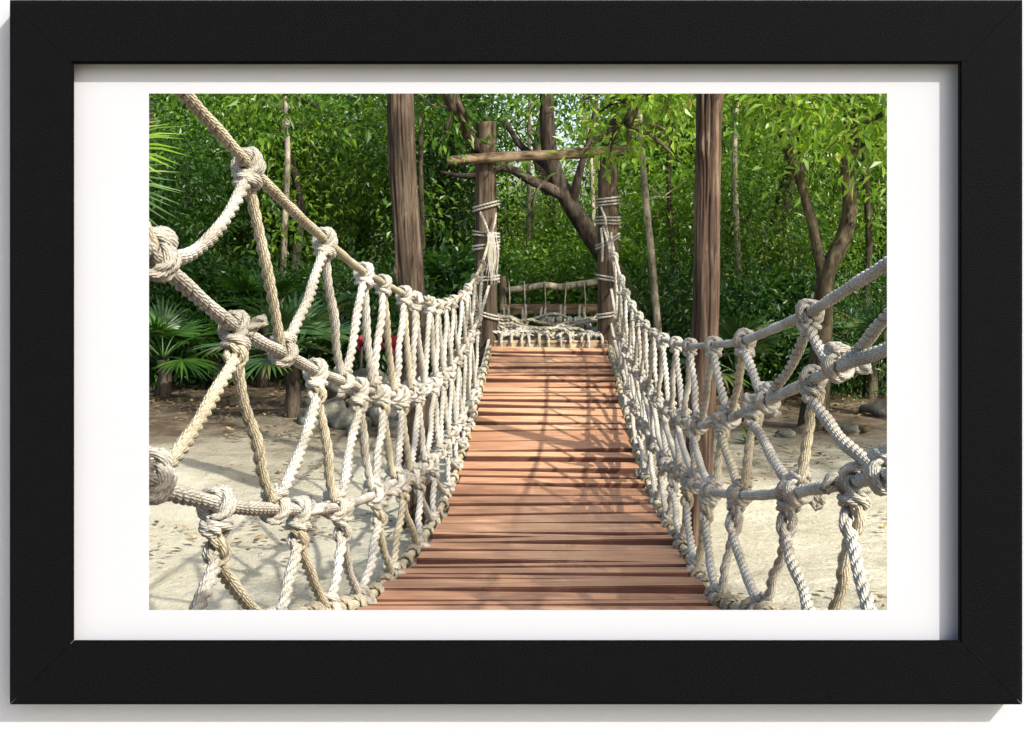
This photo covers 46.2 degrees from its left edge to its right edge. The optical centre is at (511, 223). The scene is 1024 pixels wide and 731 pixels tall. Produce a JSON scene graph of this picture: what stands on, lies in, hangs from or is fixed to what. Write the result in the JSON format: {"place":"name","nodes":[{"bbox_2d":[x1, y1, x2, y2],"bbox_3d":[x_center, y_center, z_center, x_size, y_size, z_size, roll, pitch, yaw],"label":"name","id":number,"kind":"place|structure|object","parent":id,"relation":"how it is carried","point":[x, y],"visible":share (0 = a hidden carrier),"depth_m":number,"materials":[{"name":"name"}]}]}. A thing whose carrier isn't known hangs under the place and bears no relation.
{"place":"outdoors","nodes":[
{"label":"outdoors","id":0,"kind":"place"},
{"bbox_2d":[0,0,1023,730],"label":"wall","id":1,"kind":"structure","parent":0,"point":[510,716],"depth_m":1.23,"materials":[{"name":"white paint"}]},
{"bbox_2d":[10,0,1021,703],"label":"picture frame","id":2,"kind":"object","parent":1,"relation":"attached to","point":[86,80],"visible":1,"depth_m":1.20,"materials":[{"name":"black wood"}]},
{"bbox_2d":[149,236,886,609],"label":"ground","id":3,"kind":"structure","parent":0,"point":[175,576],"depth_m":8.69,"materials":[{"name":"beige sand"}]},
{"bbox_2d":[149,103,187,225],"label":"palm tree","id":4,"kind":"object","parent":3,"relation":"on","point":[154,135],"visible":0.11,"depth_m":6.42,"materials":[{"name":"green plant"}]},
{"bbox_2d":[149,295,220,397],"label":"fan palm","id":5,"kind":"object","parent":3,"relation":"on","point":[170,324],"visible":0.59,"depth_m":14.54,"materials":[{"name":"green plant"}]},
{"bbox_2d":[151,308,259,385],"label":"fan palm","id":6,"kind":"object","parent":3,"relation":"on","point":[214,359],"visible":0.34,"depth_m":15.02,"materials":[{"name":"green plant"}]},
{"bbox_2d":[149,226,262,389],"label":"shrub","id":7,"kind":"object","parent":3,"relation":"on","point":[153,364],"visible":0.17,"depth_m":15.59,"materials":[{"name":"green plant"}]},
{"bbox_2d":[149,94,281,358],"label":"leafy tree","id":8,"kind":"object","parent":3,"relation":"on","point":[182,176],"visible":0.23,"depth_m":16.24,"materials":[{"name":"green plant"}]},
{"bbox_2d":[149,232,347,383],"bbox_3d":[-3.756,1.236,16.581,3.188,2.272,2.569,0,0,0],"label":"shrub","id":9,"kind":"object","parent":3,"relation":"on","point":[242,267],"visible":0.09,"depth_m":16.23,"materials":[{"name":"green plant"}]},
{"bbox_2d":[149,94,365,292],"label":"leafy tree","id":10,"kind":"object","parent":3,"relation":"on","point":[240,235],"visible":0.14,"depth_m":20.50,"materials":[{"name":"green plant"}]},
{"bbox_2d":[208,263,328,387],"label":"fan palm","id":11,"kind":"object","parent":3,"relation":"on","point":[283,284],"visible":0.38,"depth_m":15.26,"materials":[{"name":"green plant"}]},
{"bbox_2d":[201,94,355,375],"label":"sapling","id":12,"kind":"object","parent":3,"relation":"on","point":[285,221],"visible":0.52,"depth_m":16.57,"materials":[{"name":"green plant"}]},
{"bbox_2d":[188,289,372,417],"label":"fan palm","id":13,"kind":"object","parent":3,"relation":"on","point":[311,323],"visible":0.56,"depth_m":12.92,"materials":[{"name":"green plant"}]},
{"bbox_2d":[203,226,395,386],"bbox_3d":[-2.696,1.318,16.230,3.069,2.572,3.196,0,0,30],"label":"shrub","id":14,"kind":"object","parent":3,"relation":"on","point":[306,349],"visible":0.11,"depth_m":16.03,"materials":[{"name":"green plant"}]},
{"bbox_2d":[149,94,452,302],"bbox_3d":[-3.676,-0.822,19.133,5.484,6.163,3.808,0,0,0],"label":"thin tree","id":15,"kind":"object","parent":3,"relation":"on","point":[296,158],"visible":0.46,"depth_m":18.75,"materials":[{"name":"green plant"}]},
{"bbox_2d":[297,407,326,425],"bbox_3d":[-2.100,2.046,12.613,0.323,0.237,0.356,0,0,-38],"label":"rock","id":16,"kind":"object","parent":3,"relation":"on","point":[301,417],"visible":0.3,"depth_m":12.54,"materials":[{"name":"grey stone"}]},
{"bbox_2d":[302,394,329,408],"bbox_3d":[-2.112,2.034,13.402,0.468,0.281,0.332,0,0,-16],"label":"rock","id":17,"kind":"object","parent":3,"relation":"on","point":[306,403],"visible":0.11,"depth_m":13.33,"materials":[{"name":"grey stone"}]},
{"bbox_2d":[325,370,349,400],"bbox_3d":[-1.920,1.798,13.294,0.484,0.352,0.510,0,0,32],"label":"rock","id":18,"kind":"object","parent":17,"relation":"on","point":[329,387],"visible":0.17,"depth_m":13.07,"materials":[{"name":"grey stone"}]},
{"bbox_2d":[323,397,346,414],"bbox_3d":[-1.960,2.028,12.909,0.484,0.323,0.373,0,0,-30],"label":"rock","id":19,"kind":"object","parent":3,"relation":"on","point":[334,404],"visible":0.28,"depth_m":12.78,"materials":[{"name":"grey stone"}]},
{"bbox_2d":[326,408,371,429],"bbox_3d":[-1.684,2.034,12.398,0.395,0.275,0.414,0,0,-32],"label":"rock","id":20,"kind":"object","parent":3,"relation":"on","point":[340,419],"visible":0.59,"depth_m":12.31,"materials":[{"name":"grey stone"}]},
{"bbox_2d":[346,424,369,435],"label":"rock","id":21,"kind":"object","parent":3,"relation":"on","point":[348,427],"visible":0.26,"depth_m":11.94,"materials":[{"name":"grey stone"}]},
{"bbox_2d":[355,334,363,368],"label":"red plant","id":22,"kind":"object","parent":3,"relation":"on","point":[360,342],"visible":0.55,"depth_m":13.79,"materials":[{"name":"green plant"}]},
{"bbox_2d":[347,402,374,415],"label":"rock","id":23,"kind":"object","parent":3,"relation":"on","point":[371,404],"visible":0.08,"depth_m":12.85,"materials":[{"name":"grey stone"}]},
{"bbox_2d":[352,368,387,383],"bbox_3d":[-1.555,1.788,13.405,0.549,0.384,0.579,0,0,-21],"label":"rock","id":24,"kind":"object","parent":23,"relation":"on","point":[362,372],"visible":0.22,"depth_m":13.29,"materials":[{"name":"grey stone"}]},
{"bbox_2d":[258,94,466,309],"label":"leafy tree","id":25,"kind":"object","parent":3,"relation":"on","point":[360,225],"visible":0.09,"depth_m":21.56,"materials":[{"name":"green plant"}]},
{"bbox_2d":[281,234,471,382],"bbox_3d":[-1.829,1.342,15.335,2.765,2.427,2.492,0,0,0],"label":"shrub","id":26,"kind":"object","parent":3,"relation":"on","point":[344,316],"visible":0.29,"depth_m":15.17,"materials":[{"name":"green plant"}]},
{"bbox_2d":[365,405,396,426],"bbox_3d":[-1.351,2.032,12.612,0.382,0.298,0.416,0,0,-18],"label":"rock","id":27,"kind":"object","parent":3,"relation":"on","point":[370,412],"visible":0.32,"depth_m":12.44,"materials":[{"name":"grey stone"}]},
{"bbox_2d":[377,419,397,433],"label":"rock","id":28,"kind":"object","parent":3,"relation":"on","point":[393,427],"visible":0.3,"depth_m":12.01,"materials":[{"name":"grey stone"}]},
{"bbox_2d":[381,335,396,368],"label":"red plant","id":29,"kind":"object","parent":3,"relation":"on","point":[393,339],"visible":0.33,"depth_m":13.38,"materials":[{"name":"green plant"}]},
{"bbox_2d":[387,94,430,530],"bbox_3d":[-0.721,-0.553,8.292,0.352,5.451,0.223,0,0,0],"label":"pole","id":30,"kind":"object","parent":3,"relation":"on","point":[408,269],"visible":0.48,"depth_m":8.22,"materials":[{"name":"brown wood"}]},
{"bbox_2d":[369,94,501,253],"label":"sapling","id":31,"kind":"object","parent":3,"relation":"on","point":[422,207],"visible":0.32,"depth_m":17.27,"materials":[{"name":"green plant"}]},
{"bbox_2d":[348,228,543,376],"bbox_3d":[-0.911,1.214,16.954,2.715,2.349,2.530,0,0,-34],"label":"shrub","id":32,"kind":"object","parent":3,"relation":"on","point":[458,273],"visible":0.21,"depth_m":16.56,"materials":[{"name":"green plant"}]},
{"bbox_2d":[330,94,575,335],"bbox_3d":[-0.952,-1.266,20.312,4.069,7.312,4.079,0,0,0],"label":"leafy tree","id":33,"kind":"object","parent":3,"relation":"on","point":[465,219],"visible":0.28,"depth_m":19.74,"materials":[{"name":"green plant"}]},
{"bbox_2d":[474,121,497,392],"bbox_3d":[-0.281,0.600,12.951,0.260,3.401,0.265,0,0,0],"label":"gate post","id":34,"kind":"object","parent":3,"relation":"on","point":[485,184],"visible":0.52,"depth_m":12.85,"materials":[{"name":"brown wood"}]},
{"bbox_2d":[149,94,489,609],"bbox_3d":[-0.428,0.606,7.211,0.224,2.164,11.790,0,0,2],"label":"rope net","id":35,"kind":"object","parent":34,"relation":"attached to","point":[217,506],"visible":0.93,"depth_m":3.67,"materials":[{"name":"beige fabric"}]},
{"bbox_2d":[289,345,795,609],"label":"plank walkway","id":36,"kind":"structure","parent":35,"relation":"hanging from","point":[545,505],"depth_m":6.56,"materials":[{"name":"brown wood"}]},
{"bbox_2d":[472,200,499,323],"bbox_3d":[-0.281,0.406,12.922,0.313,1.340,0.356,0,0,0],"label":"rope binding","id":37,"kind":"object","parent":34,"relation":"attached to","point":[491,237],"visible":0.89,"depth_m":12.78,"materials":[{"name":"beige fabric"}]},
{"bbox_2d":[492,304,603,347],"bbox_3d":[0.436,1.142,13.471,1.346,0.358,1.988,0,0,0],"label":"rope net","id":38,"kind":"object","parent":34,"relation":"attached to","point":[517,329],"visible":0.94,"depth_m":13.09,"materials":[{"name":"beige fabric"}]},
{"bbox_2d":[445,216,585,329],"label":"shrub","id":39,"kind":"object","parent":3,"relation":"on","point":[518,277],"visible":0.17,"depth_m":18.54,"materials":[{"name":"green plant"}]},
{"bbox_2d":[149,369,886,606],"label":"leaf litter","id":40,"kind":"object","parent":3,"relation":"on","point":[880,596],"visible":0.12,"depth_m":11.79,"materials":[{"name":"brown plant"}]},
{"bbox_2d":[167,94,882,315],"bbox_3d":[-0.101,-1.750,30.175,36.882,10.884,9.886,0,0,0],"label":"tree","id":41,"kind":"object","parent":3,"relation":"on","point":[566,173],"depth_m":29.32,"materials":[{"name":"green plant"}]},
{"bbox_2d":[479,95,588,301],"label":"sapling","id":42,"kind":"object","parent":3,"relation":"on","point":[527,196],"visible":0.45,"depth_m":20.06,"materials":[{"name":"green plant"}]},
{"bbox_2d":[455,116,641,321],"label":"leafy tree","id":43,"kind":"object","parent":3,"relation":"on","point":[541,174],"visible":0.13,"depth_m":24.52,"materials":[{"name":"green plant"}]},
{"bbox_2d":[425,94,672,358],"bbox_3d":[0.877,-0.909,17.354,6.278,6.552,3.901,0,0,0],"label":"leaning tree","id":44,"kind":"object","parent":3,"relation":"on","point":[562,190],"visible":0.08,"depth_m":16.89,"materials":[{"name":"brown plant"}]},
{"bbox_2d":[423,94,535,189],"bbox_3d":[-0.558,-1.290,12.952,1.192,1.968,1.738,0,0,37],"label":"bough","id":45,"kind":"object","parent":44,"relation":"attached to","point":[462,125],"visible":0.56,"depth_m":12.58,"materials":[{"name":"green plant"}]},
{"bbox_2d":[490,330,609,348],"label":"platform","id":46,"kind":"structure","parent":3,"relation":"on","point":[596,343],"depth_m":12.54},
{"bbox_2d":[499,276,597,325],"bbox_3d":[0.517,0.966,14.568,1.344,0.668,0.174,0,0,0],"label":"end railing","id":47,"kind":"object","parent":46,"relation":"on","point":[535,308],"visible":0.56,"depth_m":14.53,"materials":[{"name":"brown wood"}]},
{"bbox_2d":[521,94,634,271],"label":"sapling","id":48,"kind":"object","parent":3,"relation":"on","point":[592,215],"visible":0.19,"depth_m":21.00,"materials":[{"name":"green plant"}]},
{"bbox_2d":[502,218,669,331],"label":"shrub","id":49,"kind":"object","parent":3,"relation":"on","point":[569,258],"visible":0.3,"depth_m":18.02,"materials":[{"name":"green plant"}]},
{"bbox_2d":[597,156,618,403],"bbox_3d":[1.034,0.751,12.949,0.251,3.099,0.251,0,0,0],"label":"gate post","id":50,"kind":"object","parent":3,"relation":"on","point":[606,188],"visible":0.46,"depth_m":12.85,"materials":[{"name":"brown wood"}]},
{"bbox_2d":[447,144,636,165],"bbox_3d":[0.320,-0.735,12.787,2.033,0.227,0.122,0,0,0],"label":"crossbeam","id":51,"kind":"object","parent":50,"relation":"on","point":[492,157],"visible":0.78,"depth_m":12.74,"materials":[{"name":"brown wood"}]},
{"bbox_2d":[595,196,620,318],"bbox_3d":[1.036,0.361,12.914,0.285,1.331,0.342,0,0,0],"label":"rope binding","id":52,"kind":"object","parent":50,"relation":"attached to","point":[607,241],"visible":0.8,"depth_m":12.83,"materials":[{"name":"beige fabric"}]},
{"bbox_2d":[610,232,886,609],"bbox_3d":[0.885,0.765,7.205,0.236,1.846,11.808,0,0,2],"label":"rope net","id":53,"kind":"object","parent":50,"relation":"attached to","point":[859,480],"visible":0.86,"depth_m":4.09,"materials":[{"name":"beige fabric"}]},
{"bbox_2d":[543,222,727,361],"bbox_3d":[1.913,1.178,17.693,2.895,2.482,2.218,0,0,0],"label":"shrub","id":54,"kind":"object","parent":3,"relation":"on","point":[580,296],"visible":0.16,"depth_m":17.36,"materials":[{"name":"green plant"}]},
{"bbox_2d":[497,94,787,388],"bbox_3d":[2.098,-0.730,18.168,5.006,5.798,4.046,0,0,-45],"label":"pale tree","id":55,"kind":"object","parent":3,"relation":"on","point":[648,225],"visible":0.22,"depth_m":18.07,"materials":[{"name":"green plant"}]},
{"bbox_2d":[597,94,731,316],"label":"sapling","id":56,"kind":"object","parent":3,"relation":"on","point":[669,204],"visible":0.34,"depth_m":17.58,"materials":[{"name":"green plant"}]},
{"bbox_2d":[568,218,769,377],"bbox_3d":[2.260,1.239,16.492,3.157,2.782,3.117,0,0,0],"label":"shrub","id":57,"kind":"object","parent":3,"relation":"on","point":[672,288],"visible":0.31,"depth_m":16.32,"materials":[{"name":"green plant"}]},
{"bbox_2d":[554,94,819,319],"bbox_3d":[3.614,-1.573,23.401,5.849,7.669,4.998,0,0,0],"label":"leafy tree","id":58,"kind":"object","parent":3,"relation":"on","point":[660,154],"visible":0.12,"depth_m":22.52,"materials":[{"name":"green plant"}]},
{"bbox_2d":[682,94,723,546],"bbox_3d":[1.249,-0.466,7.845,0.291,5.272,0.200,0,0,0],"label":"pole","id":59,"kind":"object","parent":3,"relation":"on","point":[706,291],"visible":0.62,"depth_m":7.78,"materials":[{"name":"brown wood"}]},
{"bbox_2d":[646,94,803,281],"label":"sapling","id":60,"kind":"object","parent":3,"relation":"on","point":[733,159],"visible":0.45,"depth_m":16.77,"materials":[{"name":"green plant"}]},
{"bbox_2d":[658,312,792,399],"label":"fan palm","id":61,"kind":"object","parent":3,"relation":"on","point":[727,331],"visible":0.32,"depth_m":13.95,"materials":[{"name":"green plant"}]},
{"bbox_2d":[644,252,854,396],"bbox_3d":[2.901,1.413,15.266,2.710,2.128,2.730,0,0,40],"label":"shrub","id":62,"kind":"object","parent":3,"relation":"on","point":[730,295],"visible":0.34,"depth_m":14.94,"materials":[{"name":"green plant"}]},
{"bbox_2d":[734,426,770,444],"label":"seedling","id":63,"kind":"object","parent":3,"relation":"on","point":[746,430],"visible":0.24,"depth_m":11.38,"materials":[{"name":"green plant"}]},
{"bbox_2d":[639,94,886,434],"bbox_3d":[3.130,-0.370,12.259,4.186,5.134,3.239,0,0,0],"label":"forked tree","id":64,"kind":"object","parent":3,"relation":"on","point":[828,264],"visible":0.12,"depth_m":12.32,"materials":[{"name":"green plant"}]},
{"bbox_2d":[648,95,886,348],"bbox_3d":[3.726,-0.237,17.497,4.048,5.352,3.675,0,0,0],"label":"leafy tree","id":65,"kind":"object","parent":3,"relation":"on","point":[787,183],"visible":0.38,"depth_m":17.09,"materials":[{"name":"green plant"}]},
{"bbox_2d":[774,428,795,437],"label":"rock","id":66,"kind":"object","parent":3,"relation":"on","point":[786,433],"visible":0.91,"depth_m":11.74,"materials":[{"name":"grey stone"}]},
{"bbox_2d":[691,261,886,394],"bbox_3d":[3.809,1.360,15.588,2.684,2.251,2.440,0,0,23],"label":"shrub","id":67,"kind":"object","parent":3,"relation":"on","point":[804,280],"visible":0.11,"depth_m":15.28,"materials":[{"name":"green plant"}]},
{"bbox_2d":[730,94,886,343],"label":"leafy tree","id":68,"kind":"object","parent":3,"relation":"on","point":[883,250],"visible":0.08,"depth_m":17.91,"materials":[{"name":"green plant"}]},
{"bbox_2d":[752,226,886,403],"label":"shrub","id":69,"kind":"object","parent":3,"relation":"on","point":[851,382],"visible":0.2,"depth_m":14.70,"materials":[{"name":"green plant"}]},
{"bbox_2d":[785,300,886,398],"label":"fan palm","id":70,"kind":"object","parent":3,"relation":"on","point":[862,325],"visible":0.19,"depth_m":14.34,"materials":[{"name":"green plant"}]},
{"bbox_2d":[789,94,886,332],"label":"sapling","id":71,"kind":"object","parent":3,"relation":"on","point":[868,214],"visible":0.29,"depth_m":15.57,"materials":[{"name":"green plant"}]},
{"bbox_2d":[837,422,859,435],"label":"rock","id":72,"kind":"object","parent":3,"relation":"on","point":[847,429],"visible":0.58,"depth_m":11.90,"materials":[{"name":"grey stone"}]},
{"bbox_2d":[858,399,886,416],"bbox_3d":[4.041,2.046,13.194,0.460,0.241,0.365,0,0,-13],"label":"rock","id":73,"kind":"object","parent":3,"relation":"on","point":[877,408],"visible":0.52,"depth_m":13.09,"materials":[{"name":"grey stone"}]},
{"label":"canopy tree","id":74,"kind":"object","parent":3,"relation":"on","visible":0},
{"bbox_2d":[545,94,695,190],"bbox_3d":[0.972,-1.237,10.197,1.680,2.050,1.419,0,0,-26],"label":"bough","id":75,"kind":"object","parent":74,"relation":"attached to","point":[620,122],"visible":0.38,"depth_m":10.28,"materials":[{"name":"green plant"}]},
{"bbox_2d":[549,94,723,167],"bbox_3d":[1.228,-1.137,9.467,1.636,1.391,1.569,0,0,-30],"label":"bough","id":76,"kind":"object","parent":75,"relation":"attached to","point":[652,103],"visible":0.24,"depth_m":9.53,"materials":[{"name":"green plant"}]},
{"bbox_2d":[154,94,882,236],"label":"sky","id":77,"kind":"structure","parent":0,"point":[562,133],"materials":[{"name":"white"}]},
{"bbox_2d":[660,430,685,438],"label":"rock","id":78,"kind":"object","parent":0,"point":[672,432],"visible":0.18,"depth_m":11.54,"materials":[{"name":"grey stone"}]},
{"bbox_2d":[748,94,886,206],"bbox_3d":[2.714,-0.814,9.544,1.829,1.375,1.430,0,0,0],"label":"bough","id":79,"kind":"object","parent":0,"point":[880,127],"visible":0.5,"depth_m":9.44,"materials":[{"name":"green plant"}]},
{"bbox_2d":[725,94,875,172],"bbox_3d":[2.431,-1.109,9.376,1.475,1.447,1.601,0,0,42],"label":"bough","id":80,"kind":"object","parent":79,"relation":"attached to","point":[788,113],"visible":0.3,"depth_m":9.43,"materials":[{"name":"green plant"}]},
{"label":"canopy tree","id":81,"kind":"object","parent":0,"visible":0},
{"bbox_2d":[167,94,382,173],"bbox_3d":[-2.808,-1.579,12.970,2.832,2.090,1.591,0,0,0],"label":"bough","id":82,"kind":"object","parent":81,"relation":"attached to","point":[260,121],"visible":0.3,"depth_m":12.98,"materials":[{"name":"green plant"}]},
{"bbox_2d":[300,94,490,155],"bbox_3d":[-1.323,-1.536,13.089,2.213,1.784,1.715,0,0,0],"label":"bough","id":83,"kind":"object","parent":81,"relation":"attached to","point":[381,100],"visible":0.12,"depth_m":13.04,"materials":[{"name":"green plant"}]},
{"bbox_2d":[451,94,571,127],"bbox_3d":[-0.201,-1.528,10.937,2.165,1.282,1.409,0,0,0],"label":"bough","id":84,"kind":"object","parent":81,"relation":"attached to","point":[530,97],"visible":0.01,"depth_m":11.16,"materials":[{"name":"green plant"}]}
]}

